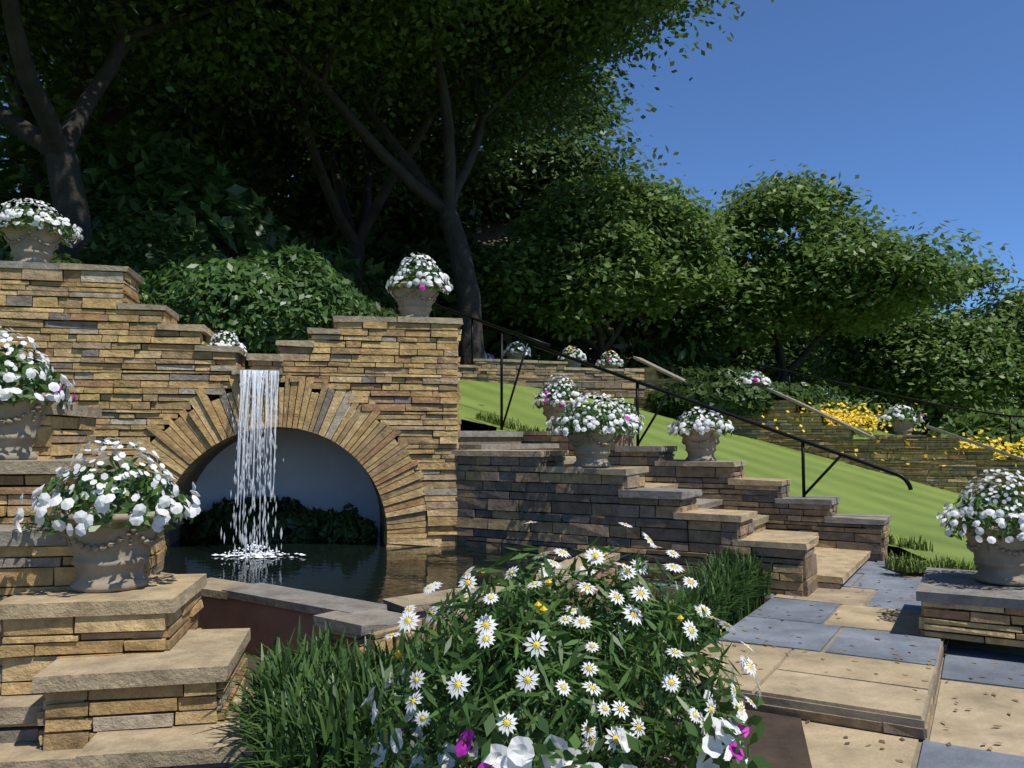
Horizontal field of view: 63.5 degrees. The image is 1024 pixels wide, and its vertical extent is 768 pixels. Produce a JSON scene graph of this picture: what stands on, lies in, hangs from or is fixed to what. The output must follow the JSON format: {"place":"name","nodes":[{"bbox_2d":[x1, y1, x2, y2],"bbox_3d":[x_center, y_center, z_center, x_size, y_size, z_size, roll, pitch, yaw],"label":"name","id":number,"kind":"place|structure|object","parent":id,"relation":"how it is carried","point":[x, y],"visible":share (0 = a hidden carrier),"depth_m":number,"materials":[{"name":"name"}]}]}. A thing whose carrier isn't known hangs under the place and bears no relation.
{"place":"outdoors","nodes":[
{"label":"outdoors","id":0,"kind":"place"},
{"bbox_2d":[0,12,418,245],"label":"oak leaves","id":1,"kind":"object","parent":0,"point":[246,150],"visible":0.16,"depth_m":28.47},
{"bbox_2d":[0,100,451,331],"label":"woodland backdrop","id":2,"kind":"structure","parent":0,"point":[234,235],"depth_m":18.06,"materials":[{"name":"green plant"}]},
{"bbox_2d":[179,493,368,540],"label":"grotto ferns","id":3,"kind":"object","parent":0,"point":[234,517],"visible":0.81,"depth_m":9.32,"materials":[{"name":"green plant"}]},
{"bbox_2d":[319,502,378,541],"bbox_3d":[-1.819,1.582,9.306,0.645,0.515,0.570,0,-4,0],"label":"bush","id":4,"kind":"object","parent":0,"point":[370,530],"visible":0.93,"depth_m":9.14,"materials":[{"name":"green plant"}]},
{"bbox_2d":[161,531,569,603],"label":"pool water","id":5,"kind":"structure","parent":0,"point":[376,570],"depth_m":7.47,"materials":[{"name":"black liquid"}]},
{"bbox_2d":[213,541,304,559],"bbox_3d":[-2.442,1.592,7.979,0.856,0.163,0.469,1,-4,-20],"label":"splash","id":6,"kind":"object","parent":5,"relation":"on","point":[259,554],"visible":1,"depth_m":7.95,"materials":[{"name":"white liquid"}]},
{"bbox_2d":[222,41,695,258],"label":"oak leaves","id":7,"kind":"object","parent":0,"point":[480,199],"visible":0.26,"depth_m":34.73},
{"bbox_2d":[0,0,1023,399],"label":"sky","id":8,"kind":"structure","parent":0,"point":[922,101],"materials":[{"name":"blue"}]},
{"bbox_2d":[456,710,673,767],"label":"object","id":9,"kind":"object","parent":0,"point":[669,760],"visible":0.06,"depth_m":2.41,"materials":[{"name":"green plant"}]},
{"bbox_2d":[345,535,770,767],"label":"planter foliage","id":10,"kind":"object","parent":9,"relation":"in","point":[491,676],"visible":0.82,"depth_m":2.21,"materials":[{"name":"green plant"}]},
{"bbox_2d":[361,522,760,767],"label":"daisy petals","id":11,"kind":"object","parent":10,"relation":"in","point":[518,752],"visible":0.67,"depth_m":2.09,"materials":[{"name":"white plant"}]},
{"bbox_2d":[390,521,759,743],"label":"flower centers","id":12,"kind":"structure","parent":10,"relation":"in","point":[543,609],"depth_m":2.19,"materials":[{"name":"yellow plant"}]},
{"bbox_2d":[401,719,748,767],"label":"purple flowers","id":13,"kind":"object","parent":9,"relation":"in","point":[461,750],"visible":0.47,"depth_m":2.01,"materials":[{"name":"purple plant"}]},
{"bbox_2d":[243,366,1011,566],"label":"lawn slope","id":14,"kind":"structure","parent":0,"point":[912,513],"depth_m":14.41,"materials":[{"name":"green plant"}]},
{"bbox_2d":[0,13,166,208],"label":"oak wood","id":15,"kind":"object","parent":14,"relation":"on","point":[114,115],"visible":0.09,"depth_m":22.78,"materials":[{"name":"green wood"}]},
{"bbox_2d":[50,252,220,332],"bbox_3d":[-5.431,-1.025,10.730,3.314,1.387,2.848,0,-4,0],"label":"bank shrub","id":16,"kind":"object","parent":14,"relation":"on","point":[58,257],"visible":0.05,"depth_m":10.56,"materials":[{"name":"green plant"}]},
{"bbox_2d":[0,0,288,260],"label":"oak wood","id":17,"kind":"object","parent":14,"relation":"on","point":[53,141],"visible":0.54,"depth_m":14.50,"materials":[{"name":"brown wood"}]},
{"bbox_2d":[72,209,399,361],"bbox_3d":[-5.847,-1.407,14.094,9.040,3.066,3.452,0,-4,0],"label":"bank hedge","id":18,"kind":"object","parent":14,"relation":"on","point":[99,254],"visible":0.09,"depth_m":13.85,"materials":[{"name":"green plant"}]},
{"bbox_2d":[137,244,378,367],"bbox_3d":[-3.397,-1.101,11.010,3.034,1.680,2.997,-3,-5,39],"label":"bank shrub","id":19,"kind":"object","parent":14,"relation":"on","point":[268,283],"visible":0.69,"depth_m":10.23,"materials":[{"name":"green plant"}]},
{"bbox_2d":[190,394,379,532],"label":"alcove back wall","id":20,"kind":"structure","parent":14,"relation":"on","point":[305,468],"depth_m":9.94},
{"bbox_2d":[233,1,577,288],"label":"oak wood","id":21,"kind":"object","parent":14,"relation":"on","point":[352,233],"visible":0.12,"depth_m":24.89,"materials":[{"name":"brown wood"}]},
{"bbox_2d":[28,0,739,229],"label":"oak leaves","id":22,"kind":"object","parent":21,"relation":"on","point":[405,129],"visible":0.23,"depth_m":27.83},
{"bbox_2d":[67,0,773,364],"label":"oak","id":23,"kind":"object","parent":14,"relation":"on","point":[584,40],"depth_m":21.68,"materials":[{"name":"green plant"}]},
{"bbox_2d":[297,219,673,367],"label":"shrubs","id":24,"kind":"object","parent":14,"relation":"on","point":[496,227],"depth_m":35.02,"materials":[{"name":"green plant"}]},
{"bbox_2d":[247,233,729,430],"bbox_3d":[-2.002,-1.450,30.180,19.768,8.375,7.653,0,-4,0],"label":"hedge","id":25,"kind":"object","parent":14,"relation":"on","point":[685,354],"depth_m":28.86,"materials":[{"name":"green plant"}]},
{"bbox_2d":[460,364,642,397],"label":"terrace wall","id":26,"kind":"structure","parent":14,"relation":"on","point":[570,380],"depth_m":19.89,"materials":[{"name":"brown stone"}]},
{"bbox_2d":[458,362,648,397],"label":"terrace wall stones","id":27,"kind":"object","parent":14,"relation":"on","point":[526,374],"visible":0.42,"depth_m":19.64,"materials":[{"name":"beige stone"}]},
{"bbox_2d":[458,359,645,371],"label":"terrace wall caps","id":28,"kind":"object","parent":27,"relation":"on","point":[537,361],"visible":0.44,"depth_m":19.56,"materials":[{"name":"beige stone"}]},
{"bbox_2d":[526,244,665,359],"bbox_3d":[3.074,-2.174,26.395,7.210,5.466,4.733,2,-4,-33],"label":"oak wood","id":29,"kind":"object","parent":14,"relation":"on","point":[600,347],"visible":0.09,"depth_m":26.73,"materials":[{"name":"brown plant"}]},
{"bbox_2d":[426,157,753,344],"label":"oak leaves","id":30,"kind":"object","parent":29,"relation":"on","point":[587,239],"visible":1,"depth_m":24.69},
{"bbox_2d":[375,283,912,496],"bbox_3d":[1.008,-0.239,11.737,8.445,3.372,1.095,-2,-4,30],"label":"stair handrail","id":31,"kind":"object","parent":14,"relation":"on","point":[818,446],"visible":0.92,"depth_m":10.66,"materials":[{"name":"black metal"}]},
{"bbox_2d":[475,411,977,572],"bbox_3d":[3.843,1.084,9.221,10.546,1.798,2.392,-2,-4,24],"label":"lawn fringe","id":32,"kind":"object","parent":14,"relation":"on","point":[909,564],"visible":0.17,"depth_m":8.09,"materials":[{"name":"green plant"}]},
{"bbox_2d":[643,366,813,417],"bbox_3d":[5.057,0.264,19.707,3.900,1.365,2.470,0,-4,0],"label":"shrub","id":33,"kind":"object","parent":14,"relation":"on","point":[721,389],"visible":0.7,"depth_m":18.93,"materials":[{"name":"green plant"}]},
{"bbox_2d":[620,365,845,405],"bbox_3d":[2.310,0.090,27.136,16.779,1.610,3.702,0,-4,0],"label":"terrace hedge","id":34,"kind":"object","parent":14,"relation":"on","point":[684,373],"visible":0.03,"depth_m":26.59,"materials":[{"name":"green plant"}]},
{"bbox_2d":[674,254,839,400],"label":"tree leaves","id":35,"kind":"object","parent":14,"relation":"on","point":[766,357],"visible":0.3,"depth_m":45.81,"materials":[{"name":"green plant"}]},
{"bbox_2d":[641,372,1023,497],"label":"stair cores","id":36,"kind":"object","parent":14,"relation":"on","point":[886,459],"visible":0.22,"depth_m":17.38,"materials":[{"name":"brown stone"}]},
{"bbox_2d":[633,367,1023,499],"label":"stair wall stones","id":37,"kind":"object","parent":36,"relation":"attached to","point":[928,463],"visible":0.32,"depth_m":17.41,"materials":[{"name":"brown stone"}]},
{"bbox_2d":[633,356,1023,461],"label":"stair copings","id":38,"kind":"object","parent":36,"relation":"on","point":[676,377],"visible":0.7,"depth_m":18.01,"materials":[{"name":"grey stone"}]},
{"bbox_2d":[697,350,1023,457],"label":"handrail","id":39,"kind":"object","parent":38,"relation":"on","point":[985,412],"visible":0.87,"depth_m":19.28,"materials":[{"name":"black metal"}]},
{"bbox_2d":[739,402,925,435],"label":"yellow flowers","id":40,"kind":"object","parent":14,"relation":"on","point":[857,419],"visible":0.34,"depth_m":18.94,"materials":[{"name":"yellow plant"}]},
{"bbox_2d":[772,252,896,385],"bbox_3d":[11.763,-1.504,31.835,7.850,6.854,7.962,-2,-4,26],"label":"tree","id":41,"kind":"object","parent":14,"relation":"on","point":[780,359],"visible":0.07,"depth_m":31.67,"materials":[{"name":"brown plant"}]},
{"bbox_2d":[659,151,1013,356],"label":"tree leaves","id":42,"kind":"object","parent":41,"relation":"on","point":[776,287],"visible":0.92,"depth_m":29.10,"materials":[{"name":"green plant"}]},
{"bbox_2d":[842,428,1023,466],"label":"yellow flowers","id":43,"kind":"object","parent":14,"relation":"on","point":[963,443],"visible":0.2,"depth_m":17.60,"materials":[{"name":"yellow plant"}]},
{"bbox_2d":[920,369,996,437],"bbox_3d":[19.338,0.577,36.715,6.402,5.248,5.713,2,-4,-32],"label":"tree","id":44,"kind":"object","parent":14,"relation":"on","point":[940,414],"visible":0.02,"depth_m":37.34,"materials":[{"name":"brown plant"}]},
{"bbox_2d":[789,248,1023,434],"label":"tree leaves","id":45,"kind":"object","parent":44,"relation":"on","point":[955,359],"visible":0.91,"depth_m":34.76,"materials":[{"name":"green plant"}]},
{"bbox_2d":[927,408,1023,479],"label":"bed shrubs","id":46,"kind":"object","parent":14,"relation":"on","point":[998,425],"visible":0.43,"depth_m":22.46,"materials":[{"name":"green plant"}]},
{"bbox_2d":[996,446,1023,465],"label":"yellow flowers","id":47,"kind":"object","parent":14,"relation":"on","point":[1008,447],"visible":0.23,"depth_m":16.59,"materials":[{"name":"yellow plant"}]},
{"bbox_3d":[-15.415,-7.648,12.771,17.451,15.611,19.416,0,-4,0],"label":"oak wood","id":48,"kind":"object","parent":14,"relation":"on","visible":0},
{"bbox_2d":[0,0,239,95],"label":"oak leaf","id":49,"kind":"object","parent":48,"relation":"attached to","point":[62,31],"visible":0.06,"depth_m":21.57,"materials":[{"name":"green plant"}]},
{"bbox_2d":[0,0,353,135],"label":"oak leaves","id":50,"kind":"object","parent":48,"relation":"on","point":[46,58],"visible":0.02,"depth_m":26.73,"materials":[{"name":"green plant"}]},
{"bbox_2d":[0,0,540,158],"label":"oak leaves","id":51,"kind":"object","parent":48,"relation":"on","point":[246,13],"visible":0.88,"depth_m":18.99,"materials":[{"name":"green plant"}]},
{"bbox_2d":[888,546,910,552],"bbox_3d":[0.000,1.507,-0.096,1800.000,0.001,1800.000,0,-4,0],"label":"soil","id":52,"kind":"structure","parent":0,"point":[893,549],"depth_m":11.12,"materials":[{"name":"black soil"}]},
{"bbox_2d":[0,279,865,637],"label":"stone wall","id":53,"kind":"structure","parent":52,"relation":"on","point":[214,397],"depth_m":8.49,"materials":[{"name":"brown stone"}]},
{"bbox_2d":[0,268,461,665],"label":"arch wall stones","id":54,"kind":"object","parent":53,"relation":"attached to","point":[185,444],"visible":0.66,"depth_m":8.44,"materials":[{"name":"beige stone"}]},
{"bbox_2d":[168,428,383,544],"bbox_3d":[-2.608,1.225,9.419,2.250,1.455,1.000,1,-4,-12],"label":"arch inner surface","id":55,"kind":"object","parent":54,"relation":"attached to","point":[186,488],"visible":0.5,"depth_m":9.31,"materials":[{"name":"brown stone"}]},
{"bbox_2d":[0,261,890,635],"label":"cap stones","id":56,"kind":"object","parent":53,"relation":"on","point":[366,617],"visible":0.63,"depth_m":8.07,"materials":[{"name":"beige stone"}]},
{"bbox_2d":[0,429,1023,767],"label":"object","id":57,"kind":"object","parent":52,"relation":"on","point":[172,767],"visible":0.04,"depth_m":5.34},
{"bbox_2d":[0,416,1023,767],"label":"stone pedestals","id":58,"kind":"object","parent":57,"relation":"attached to","point":[30,648],"visible":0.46,"depth_m":4.02,"materials":[{"name":"beige stone"}]},
{"bbox_2d":[0,402,1023,767],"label":"pier caps","id":59,"kind":"object","parent":58,"relation":"on","point":[200,656],"visible":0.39,"depth_m":3.93,"materials":[{"name":"stone"}]},
{"bbox_2d":[0,223,1023,592],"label":"flower pots","id":60,"kind":"object","parent":59,"relation":"on","point":[112,559],"visible":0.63,"depth_m":5.74,"materials":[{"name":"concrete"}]},
{"bbox_2d":[5,215,924,419],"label":"flowers","id":61,"kind":"object","parent":60,"relation":"in","point":[423,288],"visible":0.52,"depth_m":9.04,"materials":[{"name":"plant"}]},
{"bbox_2d":[0,198,1023,543],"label":"flowers","id":62,"kind":"object","parent":60,"relation":"in","point":[84,520],"depth_m":5.59,"materials":[{"name":"white plant"}]},
{"bbox_2d":[244,603,811,767],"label":"planting bed soil","id":63,"kind":"structure","parent":52,"relation":"on","point":[781,742],"depth_m":3.93,"materials":[{"name":"brown soil"}]},
{"bbox_2d":[211,546,780,767],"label":"liriope border","id":64,"kind":"object","parent":63,"relation":"on","point":[297,708],"visible":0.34,"depth_m":3.59,"materials":[{"name":"green plant"}]},
{"bbox_2d":[618,594,949,767],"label":"terrace bedding","id":65,"kind":"object","parent":52,"relation":"on","point":[917,754],"depth_m":4.19,"materials":[{"name":"grey concrete"}]},
{"bbox_2d":[197,561,617,658],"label":"pool wall","id":66,"kind":"structure","parent":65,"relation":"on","point":[266,624],"depth_m":5.45,"materials":[{"name":"brown stone"}]},
{"bbox_2d":[618,562,944,739],"bbox_3d":[1.711,1.900,7.699,4.200,0.088,6.200,-2,-4,30],"label":"walkway bedding","id":67,"kind":"object","parent":65,"relation":"on","point":[845,712],"visible":0.18,"depth_m":4.25,"materials":[{"name":"grey concrete"}]},
{"bbox_2d":[452,436,889,596],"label":"stair wall stones","id":68,"kind":"object","parent":67,"relation":"on","point":[796,576],"visible":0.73,"depth_m":8.34,"materials":[{"name":"stone"}]},
{"bbox_2d":[619,581,774,596],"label":"stair foot flags","id":69,"kind":"object","parent":67,"relation":"on","point":[671,586],"visible":0.01,"depth_m":7.50},
{"bbox_2d":[674,552,940,719],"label":"walkway flags","id":70,"kind":"object","parent":67,"relation":"on","point":[887,689],"visible":0.57,"depth_m":5.31},
{"bbox_2d":[694,556,1023,761],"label":"leaf litter","id":71,"kind":"object","parent":70,"relation":"on","point":[948,743],"visible":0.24,"depth_m":4.82,"materials":[{"name":"brown plant"}]},
{"bbox_2d":[682,638,948,738],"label":"walkway edge stones","id":72,"kind":"object","parent":67,"relation":"on","point":[903,730],"visible":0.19,"depth_m":4.17,"materials":[{"name":"beige stone"}]},
{"bbox_2d":[802,721,1023,767],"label":"terrace flags","id":73,"kind":"object","parent":65,"relation":"on","point":[827,746],"visible":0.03,"depth_m":3.80},
{"bbox_2d":[929,639,1023,756],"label":"terrace flags","id":74,"kind":"object","parent":65,"relation":"on","point":[974,727],"visible":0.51,"depth_m":4.60},
{"bbox_2d":[808,381,1023,426],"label":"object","id":75,"kind":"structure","parent":0,"point":[872,407],"depth_m":60.68,"materials":[{"name":"green plant"}]},
{"bbox_3d":[25.935,0.857,36.465,5.282,5.651,5.319,0,-4,0],"label":"tree wood","id":76,"kind":"object","parent":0,"visible":0},
{"bbox_2d":[967,279,1023,408],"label":"tree","id":77,"kind":"object","parent":76,"relation":"attached to","point":[1018,395],"visible":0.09,"depth_m":37.46,"materials":[{"name":"green plant"}]}
]}

